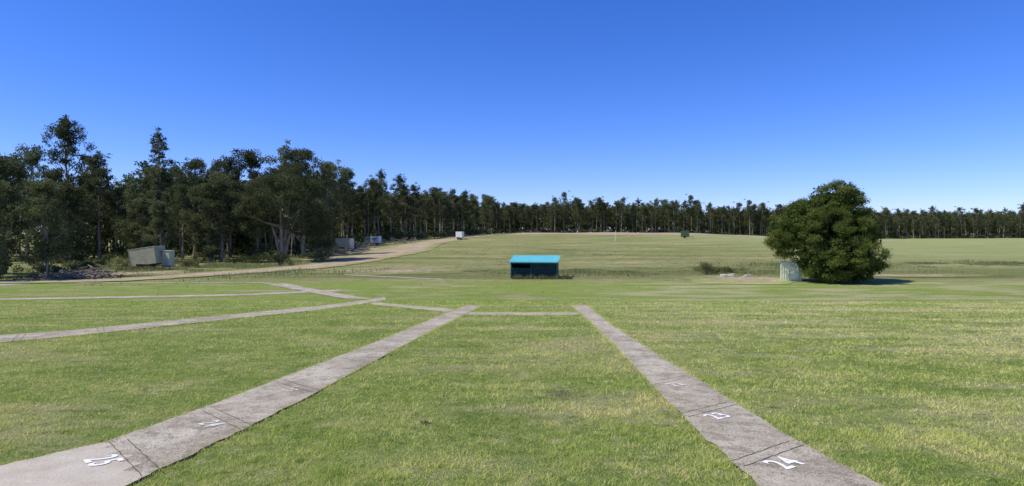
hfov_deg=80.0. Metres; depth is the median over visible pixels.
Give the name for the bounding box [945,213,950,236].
gum tree
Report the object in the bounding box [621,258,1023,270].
rough grass
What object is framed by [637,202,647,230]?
gum tree
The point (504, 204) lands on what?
gum tree
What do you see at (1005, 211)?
gum tree
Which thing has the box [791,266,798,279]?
door
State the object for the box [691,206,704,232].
gum tree
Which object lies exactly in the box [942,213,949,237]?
gum tree
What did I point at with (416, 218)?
gum tree
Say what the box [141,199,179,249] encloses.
bushy tree
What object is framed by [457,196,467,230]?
gum tree
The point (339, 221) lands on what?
gum tree
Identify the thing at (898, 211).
gum tree
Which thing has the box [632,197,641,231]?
gum tree
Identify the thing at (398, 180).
gum tree
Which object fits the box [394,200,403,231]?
gum tree
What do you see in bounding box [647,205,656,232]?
gum tree
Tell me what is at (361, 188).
gum tree
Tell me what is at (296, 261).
shrub
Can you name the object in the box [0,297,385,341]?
path
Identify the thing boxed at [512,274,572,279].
rough grass
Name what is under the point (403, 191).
gum tree
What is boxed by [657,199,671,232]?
gum tree
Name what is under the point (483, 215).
gum tree
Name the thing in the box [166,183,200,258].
gum tree
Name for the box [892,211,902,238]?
gum tree
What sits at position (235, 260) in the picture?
shrub
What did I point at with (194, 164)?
gum tree
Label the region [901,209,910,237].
gum tree
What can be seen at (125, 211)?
gum tree
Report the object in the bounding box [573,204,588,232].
gum tree
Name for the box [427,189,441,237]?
gum tree
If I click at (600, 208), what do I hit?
gum tree
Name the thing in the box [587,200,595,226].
gum tree
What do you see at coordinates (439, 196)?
gum tree
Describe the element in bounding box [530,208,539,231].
gum tree
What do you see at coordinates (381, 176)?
gum tree
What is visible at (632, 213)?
gum tree
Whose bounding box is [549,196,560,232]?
gum tree
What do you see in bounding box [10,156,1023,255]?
forest
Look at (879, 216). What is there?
gum tree
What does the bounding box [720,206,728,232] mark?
gum tree
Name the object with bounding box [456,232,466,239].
box trailer
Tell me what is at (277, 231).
gum tree
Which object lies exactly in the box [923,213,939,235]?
gum tree
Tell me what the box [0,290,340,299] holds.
path
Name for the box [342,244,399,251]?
dirt patch
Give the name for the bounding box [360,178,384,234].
gum tree
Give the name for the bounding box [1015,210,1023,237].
gum tree
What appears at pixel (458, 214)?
gum tree
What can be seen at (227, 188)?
gum tree
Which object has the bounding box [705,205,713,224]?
gum tree
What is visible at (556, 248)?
rough grass
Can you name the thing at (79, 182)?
gum tree
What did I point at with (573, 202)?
gum tree
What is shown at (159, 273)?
dirt patch
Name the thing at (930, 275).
dirt patch
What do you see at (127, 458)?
path
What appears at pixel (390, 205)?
gum tree
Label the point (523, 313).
path
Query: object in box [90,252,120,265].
shrub
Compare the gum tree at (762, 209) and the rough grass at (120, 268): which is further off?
the gum tree at (762, 209)
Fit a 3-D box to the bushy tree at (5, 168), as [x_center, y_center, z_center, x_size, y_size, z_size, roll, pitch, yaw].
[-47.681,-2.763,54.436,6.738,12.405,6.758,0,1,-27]
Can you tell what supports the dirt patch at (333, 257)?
on the ground at (1000, 283)
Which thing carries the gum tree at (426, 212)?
on the ground at (1000, 283)
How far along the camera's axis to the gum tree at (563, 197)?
265.42 m
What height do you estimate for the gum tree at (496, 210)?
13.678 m
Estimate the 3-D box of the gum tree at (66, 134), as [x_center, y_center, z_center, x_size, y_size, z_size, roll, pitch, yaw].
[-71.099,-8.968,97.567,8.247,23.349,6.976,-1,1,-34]
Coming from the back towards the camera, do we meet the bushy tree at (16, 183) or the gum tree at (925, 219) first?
the gum tree at (925, 219)
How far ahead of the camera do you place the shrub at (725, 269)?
59.83 m
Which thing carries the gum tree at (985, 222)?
on the ground at (1000, 283)
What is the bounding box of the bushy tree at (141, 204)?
[113,193,170,257]
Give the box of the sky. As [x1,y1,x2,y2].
[0,0,1023,233]
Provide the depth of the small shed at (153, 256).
65.79 m
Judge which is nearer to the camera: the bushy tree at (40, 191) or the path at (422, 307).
the path at (422, 307)
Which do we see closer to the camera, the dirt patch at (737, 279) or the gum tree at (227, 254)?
the dirt patch at (737, 279)
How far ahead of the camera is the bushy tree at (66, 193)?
72.70 m
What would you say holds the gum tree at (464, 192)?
on the ground at (1000, 283)
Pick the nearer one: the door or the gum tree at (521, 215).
the door
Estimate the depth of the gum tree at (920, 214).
313.00 m
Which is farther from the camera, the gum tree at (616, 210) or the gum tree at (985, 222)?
the gum tree at (985, 222)
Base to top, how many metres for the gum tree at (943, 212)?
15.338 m
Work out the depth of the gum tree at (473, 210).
232.05 m
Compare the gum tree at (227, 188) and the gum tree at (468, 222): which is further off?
the gum tree at (468, 222)
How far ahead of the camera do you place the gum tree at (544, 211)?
263.47 m
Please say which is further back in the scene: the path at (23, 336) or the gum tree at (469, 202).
the gum tree at (469, 202)
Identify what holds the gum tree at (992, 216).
on the ground at (1000, 283)
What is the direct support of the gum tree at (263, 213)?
on the ground at (1000, 283)
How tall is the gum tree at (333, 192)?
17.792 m
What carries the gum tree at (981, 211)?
on the ground at (1000, 283)
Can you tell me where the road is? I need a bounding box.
[0,232,897,282]
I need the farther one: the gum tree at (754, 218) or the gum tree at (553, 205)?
the gum tree at (754, 218)
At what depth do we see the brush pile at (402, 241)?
143.91 m
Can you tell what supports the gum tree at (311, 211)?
on the ground at (1000, 283)
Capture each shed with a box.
[128,246,174,268]
[509,255,560,277]
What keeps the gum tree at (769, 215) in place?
on the ground at (1000, 283)
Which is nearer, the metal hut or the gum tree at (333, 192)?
the metal hut
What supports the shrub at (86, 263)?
on the ground at (1000, 283)
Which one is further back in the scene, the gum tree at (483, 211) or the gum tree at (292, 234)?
the gum tree at (483, 211)
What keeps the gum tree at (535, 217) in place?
on the ground at (1000, 283)
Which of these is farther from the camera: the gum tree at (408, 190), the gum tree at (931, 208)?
the gum tree at (931, 208)
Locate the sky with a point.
(918, 105)
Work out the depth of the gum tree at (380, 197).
161.55 m
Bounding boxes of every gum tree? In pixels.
[7,143,49,257]
[30,166,71,257]
[36,114,96,192]
[73,175,101,254]
[78,150,116,257]
[78,182,97,258]
[82,166,114,259]
[102,184,128,256]
[119,197,138,249]
[142,127,175,243]
[143,164,176,214]
[164,184,197,256]
[166,157,214,257]
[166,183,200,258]
[196,178,213,251]
[197,171,242,248]
[203,178,243,261]
[204,163,216,252]
[206,152,247,257]
[213,225,238,255]
[223,165,246,256]
[227,148,279,252]
[229,162,337,261]
[252,186,270,252]
[259,139,304,244]
[262,196,284,253]
[276,147,328,256]
[278,163,311,242]
[284,187,305,255]
[286,177,321,251]
[311,159,343,252]
[319,172,339,238]
[320,161,350,243]
[328,195,340,241]
[329,176,344,213]
[335,165,365,237]
[335,185,355,237]
[337,173,353,236]
[346,187,361,236]
[355,183,371,236]
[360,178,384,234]
[361,189,373,241]
[368,174,389,234]
[375,168,391,239]
[380,195,402,239]
[389,173,412,239]
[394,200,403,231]
[397,188,415,239]
[399,182,411,233]
[407,182,424,238]
[408,192,421,234]
[411,193,431,235]
[418,190,432,237]
[422,195,430,232]
[423,187,441,223]
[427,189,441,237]
[433,193,447,236]
[435,190,446,232]
[439,197,447,233]
[440,195,451,231]
[445,197,456,231]
[446,188,460,231]
[449,198,460,235]
[454,202,464,229]
[456,189,470,228]
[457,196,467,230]
[458,197,474,234]
[465,200,475,234]
[469,193,480,214]
[470,205,478,231]
[471,199,478,229]
[478,193,497,228]
[478,203,485,226]
[479,195,488,228]
[479,205,488,233]
[484,197,494,232]
[490,196,500,233]
[493,200,501,231]
[494,207,506,228]
[501,202,507,232]
[506,205,514,231]
[509,202,519,232]
[512,203,527,231]
[522,205,533,230]
[527,203,537,232]
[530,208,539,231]
[533,204,540,222]
[540,205,549,230]
[545,205,555,224]
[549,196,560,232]
[549,201,560,232]
[558,191,569,226]
[559,204,569,230]
[570,200,576,229]
[572,196,582,232]
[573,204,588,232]
[575,200,584,232]
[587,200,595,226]
[591,197,602,231]
[596,200,604,226]
[599,203,609,225]
[601,202,612,226]
[613,200,620,231]
[615,196,628,231]
[616,201,624,231]
[620,206,628,229]
[629,205,636,223]
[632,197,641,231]
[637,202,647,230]
[639,208,649,232]
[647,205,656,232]
[651,197,659,232]
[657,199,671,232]
[664,209,673,229]
[668,200,680,231]
[672,199,682,232]
[677,199,689,229]
[685,194,694,230]
[688,200,704,230]
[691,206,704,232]
[694,202,703,232]
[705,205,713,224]
[707,201,713,231]
[713,211,723,233]
[717,208,726,233]
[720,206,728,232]
[725,205,732,232]
[725,214,732,228]
[729,206,738,234]
[734,202,744,233]
[744,199,754,234]
[746,204,759,233]
[747,212,759,229]
[757,201,769,235]
[757,205,766,234]
[759,206,768,233]
[765,211,774,226]
[771,204,785,224]
[874,213,881,229]
[880,206,889,238]
[885,209,892,238]
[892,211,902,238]
[893,208,905,235]
[894,218,899,233]
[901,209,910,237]
[909,210,916,238]
[915,218,924,238]
[918,209,924,234]
[922,210,929,227]
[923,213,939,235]
[928,205,939,236]
[930,217,941,238]
[934,211,943,237]
[940,210,948,235]
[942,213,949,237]
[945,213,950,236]
[947,211,957,237]
[955,207,966,237]
[962,213,969,236]
[969,213,977,237]
[970,208,986,235]
[975,209,984,234]
[981,215,989,237]
[984,214,993,233]
[985,210,992,237]
[987,209,996,233]
[993,210,1001,235]
[1000,207,1009,236]
[1002,215,1009,237]
[1009,214,1015,229]
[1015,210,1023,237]
[1017,202,1023,223]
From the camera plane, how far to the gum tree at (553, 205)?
259.05 m
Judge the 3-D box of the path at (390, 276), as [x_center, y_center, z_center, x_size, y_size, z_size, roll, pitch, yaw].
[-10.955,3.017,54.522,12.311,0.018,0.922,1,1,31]
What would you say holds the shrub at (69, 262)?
on the ground at (1000, 283)
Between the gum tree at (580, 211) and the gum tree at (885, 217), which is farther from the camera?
the gum tree at (885, 217)
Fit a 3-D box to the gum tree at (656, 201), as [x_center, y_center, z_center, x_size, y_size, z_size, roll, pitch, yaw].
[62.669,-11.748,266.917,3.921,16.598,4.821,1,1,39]
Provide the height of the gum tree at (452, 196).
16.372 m
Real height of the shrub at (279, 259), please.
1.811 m
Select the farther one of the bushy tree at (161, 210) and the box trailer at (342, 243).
the box trailer at (342, 243)
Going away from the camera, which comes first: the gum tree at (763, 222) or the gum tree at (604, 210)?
the gum tree at (604, 210)
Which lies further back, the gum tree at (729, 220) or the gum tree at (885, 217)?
the gum tree at (885, 217)
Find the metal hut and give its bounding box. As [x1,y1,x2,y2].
[780,261,801,280]
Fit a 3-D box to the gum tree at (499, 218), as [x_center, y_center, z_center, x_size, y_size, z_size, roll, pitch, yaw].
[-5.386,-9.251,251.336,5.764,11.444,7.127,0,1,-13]
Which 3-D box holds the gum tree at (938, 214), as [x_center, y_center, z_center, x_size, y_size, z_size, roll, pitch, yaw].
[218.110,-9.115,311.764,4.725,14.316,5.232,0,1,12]
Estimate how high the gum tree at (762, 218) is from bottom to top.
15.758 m
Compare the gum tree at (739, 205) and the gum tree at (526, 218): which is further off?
the gum tree at (739, 205)
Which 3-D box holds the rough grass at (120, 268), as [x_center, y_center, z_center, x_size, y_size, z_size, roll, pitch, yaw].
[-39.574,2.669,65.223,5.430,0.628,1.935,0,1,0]
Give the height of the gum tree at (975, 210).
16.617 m
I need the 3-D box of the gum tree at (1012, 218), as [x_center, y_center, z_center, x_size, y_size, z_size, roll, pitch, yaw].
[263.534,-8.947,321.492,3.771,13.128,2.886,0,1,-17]
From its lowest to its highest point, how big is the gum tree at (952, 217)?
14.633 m
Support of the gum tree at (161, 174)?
on the ground at (1000, 283)
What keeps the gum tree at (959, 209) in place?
on the ground at (1000, 283)
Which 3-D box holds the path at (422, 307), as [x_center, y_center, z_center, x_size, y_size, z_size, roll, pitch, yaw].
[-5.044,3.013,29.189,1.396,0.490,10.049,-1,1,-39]
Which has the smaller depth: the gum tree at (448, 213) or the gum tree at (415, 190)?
the gum tree at (415, 190)
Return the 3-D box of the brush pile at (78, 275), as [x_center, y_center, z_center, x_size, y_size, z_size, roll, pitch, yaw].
[-37.800,2.885,52.901,10.000,1.274,3.457,0,1,0]
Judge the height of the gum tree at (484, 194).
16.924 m
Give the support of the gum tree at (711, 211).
on the ground at (1000, 283)
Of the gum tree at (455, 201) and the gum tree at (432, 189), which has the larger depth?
the gum tree at (455, 201)
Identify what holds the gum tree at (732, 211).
on the ground at (1000, 283)
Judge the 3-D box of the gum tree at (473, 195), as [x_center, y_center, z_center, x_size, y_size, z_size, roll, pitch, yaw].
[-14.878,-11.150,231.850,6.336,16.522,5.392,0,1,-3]
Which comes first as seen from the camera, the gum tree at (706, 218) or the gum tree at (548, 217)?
the gum tree at (548, 217)
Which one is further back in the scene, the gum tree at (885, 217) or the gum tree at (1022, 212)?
the gum tree at (1022, 212)
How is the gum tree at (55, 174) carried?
on the ground at (1000, 283)
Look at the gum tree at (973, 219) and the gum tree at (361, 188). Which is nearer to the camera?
the gum tree at (361, 188)
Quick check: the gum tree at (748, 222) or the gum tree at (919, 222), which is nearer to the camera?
the gum tree at (748, 222)
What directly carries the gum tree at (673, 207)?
on the ground at (1000, 283)
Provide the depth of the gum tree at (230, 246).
99.31 m
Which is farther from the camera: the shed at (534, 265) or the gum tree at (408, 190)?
the gum tree at (408, 190)
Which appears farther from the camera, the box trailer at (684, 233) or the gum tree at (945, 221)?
the gum tree at (945, 221)
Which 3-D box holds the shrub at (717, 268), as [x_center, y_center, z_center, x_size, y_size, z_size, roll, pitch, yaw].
[19.305,2.558,58.682,1.653,0.931,1.829,0,1,-15]
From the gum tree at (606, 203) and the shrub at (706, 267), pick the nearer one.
the shrub at (706, 267)
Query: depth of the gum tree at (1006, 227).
320.22 m
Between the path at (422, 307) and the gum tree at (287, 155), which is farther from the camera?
the gum tree at (287, 155)
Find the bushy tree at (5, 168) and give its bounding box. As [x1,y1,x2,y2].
[0,156,21,272]
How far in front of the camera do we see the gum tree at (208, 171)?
102.94 m
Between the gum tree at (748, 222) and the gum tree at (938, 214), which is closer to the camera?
the gum tree at (748, 222)
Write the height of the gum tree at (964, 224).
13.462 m
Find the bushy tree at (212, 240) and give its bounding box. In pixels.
[176,177,237,261]
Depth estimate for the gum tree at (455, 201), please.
216.77 m
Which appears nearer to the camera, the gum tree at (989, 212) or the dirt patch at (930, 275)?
the dirt patch at (930, 275)
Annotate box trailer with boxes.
[335,238,356,249]
[371,236,384,244]
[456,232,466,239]
[681,230,689,237]
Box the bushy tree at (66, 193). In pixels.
[35,179,99,266]
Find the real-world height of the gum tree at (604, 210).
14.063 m
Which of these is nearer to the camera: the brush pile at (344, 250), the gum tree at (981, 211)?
the brush pile at (344, 250)
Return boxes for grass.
[0,255,468,291]
[67,242,987,311]
[114,265,169,270]
[257,264,1012,280]
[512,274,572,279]
[542,388,589,401]
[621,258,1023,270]
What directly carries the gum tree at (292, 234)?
on the ground at (1000, 283)
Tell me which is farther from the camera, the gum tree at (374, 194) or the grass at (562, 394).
the gum tree at (374, 194)
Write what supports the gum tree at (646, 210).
on the ground at (1000, 283)
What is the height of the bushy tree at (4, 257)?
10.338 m
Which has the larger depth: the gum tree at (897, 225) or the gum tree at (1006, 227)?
the gum tree at (1006, 227)
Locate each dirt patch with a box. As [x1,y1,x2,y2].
[95,270,215,276]
[273,252,360,264]
[286,268,487,274]
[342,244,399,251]
[678,275,829,284]
[803,274,1012,276]
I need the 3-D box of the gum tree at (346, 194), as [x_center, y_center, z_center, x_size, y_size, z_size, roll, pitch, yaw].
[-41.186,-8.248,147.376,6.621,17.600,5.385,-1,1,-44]
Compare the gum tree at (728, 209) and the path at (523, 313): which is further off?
the gum tree at (728, 209)
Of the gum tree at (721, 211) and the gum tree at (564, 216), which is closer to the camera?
the gum tree at (564, 216)
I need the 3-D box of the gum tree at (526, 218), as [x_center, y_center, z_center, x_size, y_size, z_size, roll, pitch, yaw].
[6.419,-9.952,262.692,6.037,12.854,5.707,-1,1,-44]
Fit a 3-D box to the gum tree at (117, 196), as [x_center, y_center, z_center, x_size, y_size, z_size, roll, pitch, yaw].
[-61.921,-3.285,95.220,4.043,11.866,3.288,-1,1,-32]
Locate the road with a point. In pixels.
(395, 251)
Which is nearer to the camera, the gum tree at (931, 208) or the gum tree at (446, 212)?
the gum tree at (446, 212)
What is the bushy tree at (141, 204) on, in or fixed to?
on the ground at (1000, 283)
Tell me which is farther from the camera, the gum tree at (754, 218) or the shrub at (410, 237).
the gum tree at (754, 218)
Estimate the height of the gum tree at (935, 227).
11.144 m
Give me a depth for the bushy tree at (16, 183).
60.24 m
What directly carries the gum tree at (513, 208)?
on the ground at (1000, 283)
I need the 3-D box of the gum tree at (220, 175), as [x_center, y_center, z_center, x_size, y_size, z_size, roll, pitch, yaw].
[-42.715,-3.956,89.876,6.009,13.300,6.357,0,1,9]
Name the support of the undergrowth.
on the ground at (1000, 283)
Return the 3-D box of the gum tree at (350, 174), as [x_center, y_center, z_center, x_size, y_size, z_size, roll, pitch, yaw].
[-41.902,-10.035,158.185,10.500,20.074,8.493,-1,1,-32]
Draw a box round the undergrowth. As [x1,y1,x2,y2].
[5,194,1023,261]
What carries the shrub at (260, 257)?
on the ground at (1000, 283)
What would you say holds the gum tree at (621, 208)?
on the ground at (1000, 283)
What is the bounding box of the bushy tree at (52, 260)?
[45,202,88,262]
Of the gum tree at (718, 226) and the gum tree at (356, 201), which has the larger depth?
the gum tree at (718, 226)
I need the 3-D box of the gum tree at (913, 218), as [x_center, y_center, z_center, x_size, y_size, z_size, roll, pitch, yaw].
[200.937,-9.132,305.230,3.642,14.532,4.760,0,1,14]
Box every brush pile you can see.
[14,269,138,279]
[61,265,134,273]
[306,245,366,253]
[330,241,378,247]
[383,237,417,243]
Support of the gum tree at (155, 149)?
on the ground at (1000, 283)
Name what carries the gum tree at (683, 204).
on the ground at (1000, 283)
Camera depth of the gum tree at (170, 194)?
96.11 m
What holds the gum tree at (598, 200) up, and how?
on the ground at (1000, 283)
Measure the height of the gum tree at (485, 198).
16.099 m
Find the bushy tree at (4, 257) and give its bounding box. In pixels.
[0,179,15,278]
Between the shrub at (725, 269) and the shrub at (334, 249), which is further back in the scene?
the shrub at (334, 249)
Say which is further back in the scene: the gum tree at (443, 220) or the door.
the gum tree at (443, 220)
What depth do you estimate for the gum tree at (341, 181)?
134.50 m
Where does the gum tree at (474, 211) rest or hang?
on the ground at (1000, 283)
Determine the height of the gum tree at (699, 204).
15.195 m
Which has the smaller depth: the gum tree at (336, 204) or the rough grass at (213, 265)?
the rough grass at (213, 265)
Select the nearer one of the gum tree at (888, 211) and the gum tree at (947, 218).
the gum tree at (888, 211)
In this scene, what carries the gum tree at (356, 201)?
on the ground at (1000, 283)
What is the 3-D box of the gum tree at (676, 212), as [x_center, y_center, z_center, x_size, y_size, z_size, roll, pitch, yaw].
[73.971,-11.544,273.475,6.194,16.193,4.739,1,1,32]
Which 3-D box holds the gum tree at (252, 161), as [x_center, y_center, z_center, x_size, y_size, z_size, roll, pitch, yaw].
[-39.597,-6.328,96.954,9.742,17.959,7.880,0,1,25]
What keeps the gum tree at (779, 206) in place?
on the ground at (1000, 283)
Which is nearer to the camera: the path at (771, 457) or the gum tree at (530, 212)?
the path at (771, 457)
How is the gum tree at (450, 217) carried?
on the ground at (1000, 283)
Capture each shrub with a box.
[61,257,94,269]
[70,259,107,270]
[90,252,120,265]
[97,255,129,267]
[174,257,200,266]
[217,257,247,263]
[240,253,267,262]
[260,249,276,260]
[265,252,294,264]
[282,256,310,264]
[297,252,313,258]
[305,251,334,261]
[318,246,343,255]
[400,236,413,240]
[691,262,716,274]
[711,265,721,273]
[719,266,746,272]
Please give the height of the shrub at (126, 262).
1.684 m
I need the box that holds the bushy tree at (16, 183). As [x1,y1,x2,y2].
[0,151,41,273]
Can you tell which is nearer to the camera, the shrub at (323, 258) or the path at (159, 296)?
the path at (159, 296)
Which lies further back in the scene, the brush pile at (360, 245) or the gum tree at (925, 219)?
the gum tree at (925, 219)
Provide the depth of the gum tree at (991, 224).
320.86 m
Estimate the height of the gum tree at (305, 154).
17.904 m
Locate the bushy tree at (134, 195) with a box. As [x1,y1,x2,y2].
[111,188,166,258]
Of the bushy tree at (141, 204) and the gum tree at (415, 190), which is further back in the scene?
the gum tree at (415, 190)
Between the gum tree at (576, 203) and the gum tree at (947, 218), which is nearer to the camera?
the gum tree at (576, 203)
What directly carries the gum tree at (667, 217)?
on the ground at (1000, 283)
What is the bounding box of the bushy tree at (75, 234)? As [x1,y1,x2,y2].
[45,178,95,261]
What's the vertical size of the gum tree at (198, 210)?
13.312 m
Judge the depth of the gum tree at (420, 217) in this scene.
180.06 m
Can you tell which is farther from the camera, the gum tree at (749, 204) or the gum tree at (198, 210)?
the gum tree at (749, 204)
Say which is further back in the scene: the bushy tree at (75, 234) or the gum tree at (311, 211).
the gum tree at (311, 211)
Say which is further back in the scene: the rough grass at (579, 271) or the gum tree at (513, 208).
the gum tree at (513, 208)
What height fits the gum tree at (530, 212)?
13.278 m
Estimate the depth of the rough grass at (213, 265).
63.96 m
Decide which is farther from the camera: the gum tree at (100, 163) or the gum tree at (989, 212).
the gum tree at (989, 212)
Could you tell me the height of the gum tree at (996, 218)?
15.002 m
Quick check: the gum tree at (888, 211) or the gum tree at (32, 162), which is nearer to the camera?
the gum tree at (32, 162)
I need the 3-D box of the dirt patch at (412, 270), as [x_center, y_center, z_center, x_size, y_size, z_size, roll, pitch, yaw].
[-13.479,2.829,61.562,22.261,0.161,10.040,0,1,0]
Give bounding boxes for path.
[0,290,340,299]
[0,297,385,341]
[0,306,479,485]
[264,283,370,298]
[345,274,441,279]
[371,302,452,311]
[466,312,577,314]
[574,306,882,485]
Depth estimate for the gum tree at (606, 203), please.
267.39 m
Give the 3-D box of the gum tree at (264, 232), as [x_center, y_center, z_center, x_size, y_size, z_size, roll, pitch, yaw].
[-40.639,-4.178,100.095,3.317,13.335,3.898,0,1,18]
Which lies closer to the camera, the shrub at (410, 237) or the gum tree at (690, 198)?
the shrub at (410, 237)
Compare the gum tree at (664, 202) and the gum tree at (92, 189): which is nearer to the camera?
the gum tree at (92, 189)
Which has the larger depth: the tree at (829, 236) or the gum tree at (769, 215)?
the gum tree at (769, 215)
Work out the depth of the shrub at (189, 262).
71.61 m
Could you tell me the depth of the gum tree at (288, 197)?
118.14 m
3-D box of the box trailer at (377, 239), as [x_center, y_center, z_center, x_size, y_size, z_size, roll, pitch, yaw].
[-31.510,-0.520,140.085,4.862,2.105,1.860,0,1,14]
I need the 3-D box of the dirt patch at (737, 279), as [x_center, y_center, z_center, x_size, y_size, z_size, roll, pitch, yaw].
[21.503,3.050,51.600,14.626,0.035,10.730,0,1,0]
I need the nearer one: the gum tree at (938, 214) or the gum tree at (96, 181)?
the gum tree at (96, 181)
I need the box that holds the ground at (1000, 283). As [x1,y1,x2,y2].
[0,233,1023,485]
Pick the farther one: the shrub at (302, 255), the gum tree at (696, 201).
the gum tree at (696, 201)
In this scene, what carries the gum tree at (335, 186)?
on the ground at (1000, 283)
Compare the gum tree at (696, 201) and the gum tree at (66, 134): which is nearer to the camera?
the gum tree at (66, 134)
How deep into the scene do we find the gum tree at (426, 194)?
184.62 m
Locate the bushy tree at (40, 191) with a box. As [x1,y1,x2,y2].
[6,172,75,275]
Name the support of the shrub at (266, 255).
on the ground at (1000, 283)
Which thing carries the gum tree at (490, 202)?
on the ground at (1000, 283)
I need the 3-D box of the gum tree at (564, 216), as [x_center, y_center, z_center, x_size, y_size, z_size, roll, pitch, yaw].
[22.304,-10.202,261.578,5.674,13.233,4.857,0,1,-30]
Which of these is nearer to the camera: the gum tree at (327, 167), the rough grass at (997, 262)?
the rough grass at (997, 262)
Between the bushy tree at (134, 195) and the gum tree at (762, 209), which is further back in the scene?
the gum tree at (762, 209)
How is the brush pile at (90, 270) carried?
on the ground at (1000, 283)
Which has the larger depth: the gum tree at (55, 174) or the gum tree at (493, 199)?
the gum tree at (493, 199)
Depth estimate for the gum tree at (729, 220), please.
270.64 m
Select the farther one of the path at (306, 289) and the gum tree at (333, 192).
the gum tree at (333, 192)
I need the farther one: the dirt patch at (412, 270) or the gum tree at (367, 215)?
the gum tree at (367, 215)
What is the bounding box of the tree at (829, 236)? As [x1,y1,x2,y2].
[764,178,892,282]
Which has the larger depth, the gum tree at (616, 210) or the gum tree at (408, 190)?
the gum tree at (616, 210)
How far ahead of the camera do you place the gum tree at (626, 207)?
270.27 m
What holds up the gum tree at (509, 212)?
on the ground at (1000, 283)
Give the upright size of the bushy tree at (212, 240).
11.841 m
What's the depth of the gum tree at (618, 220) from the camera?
268.49 m

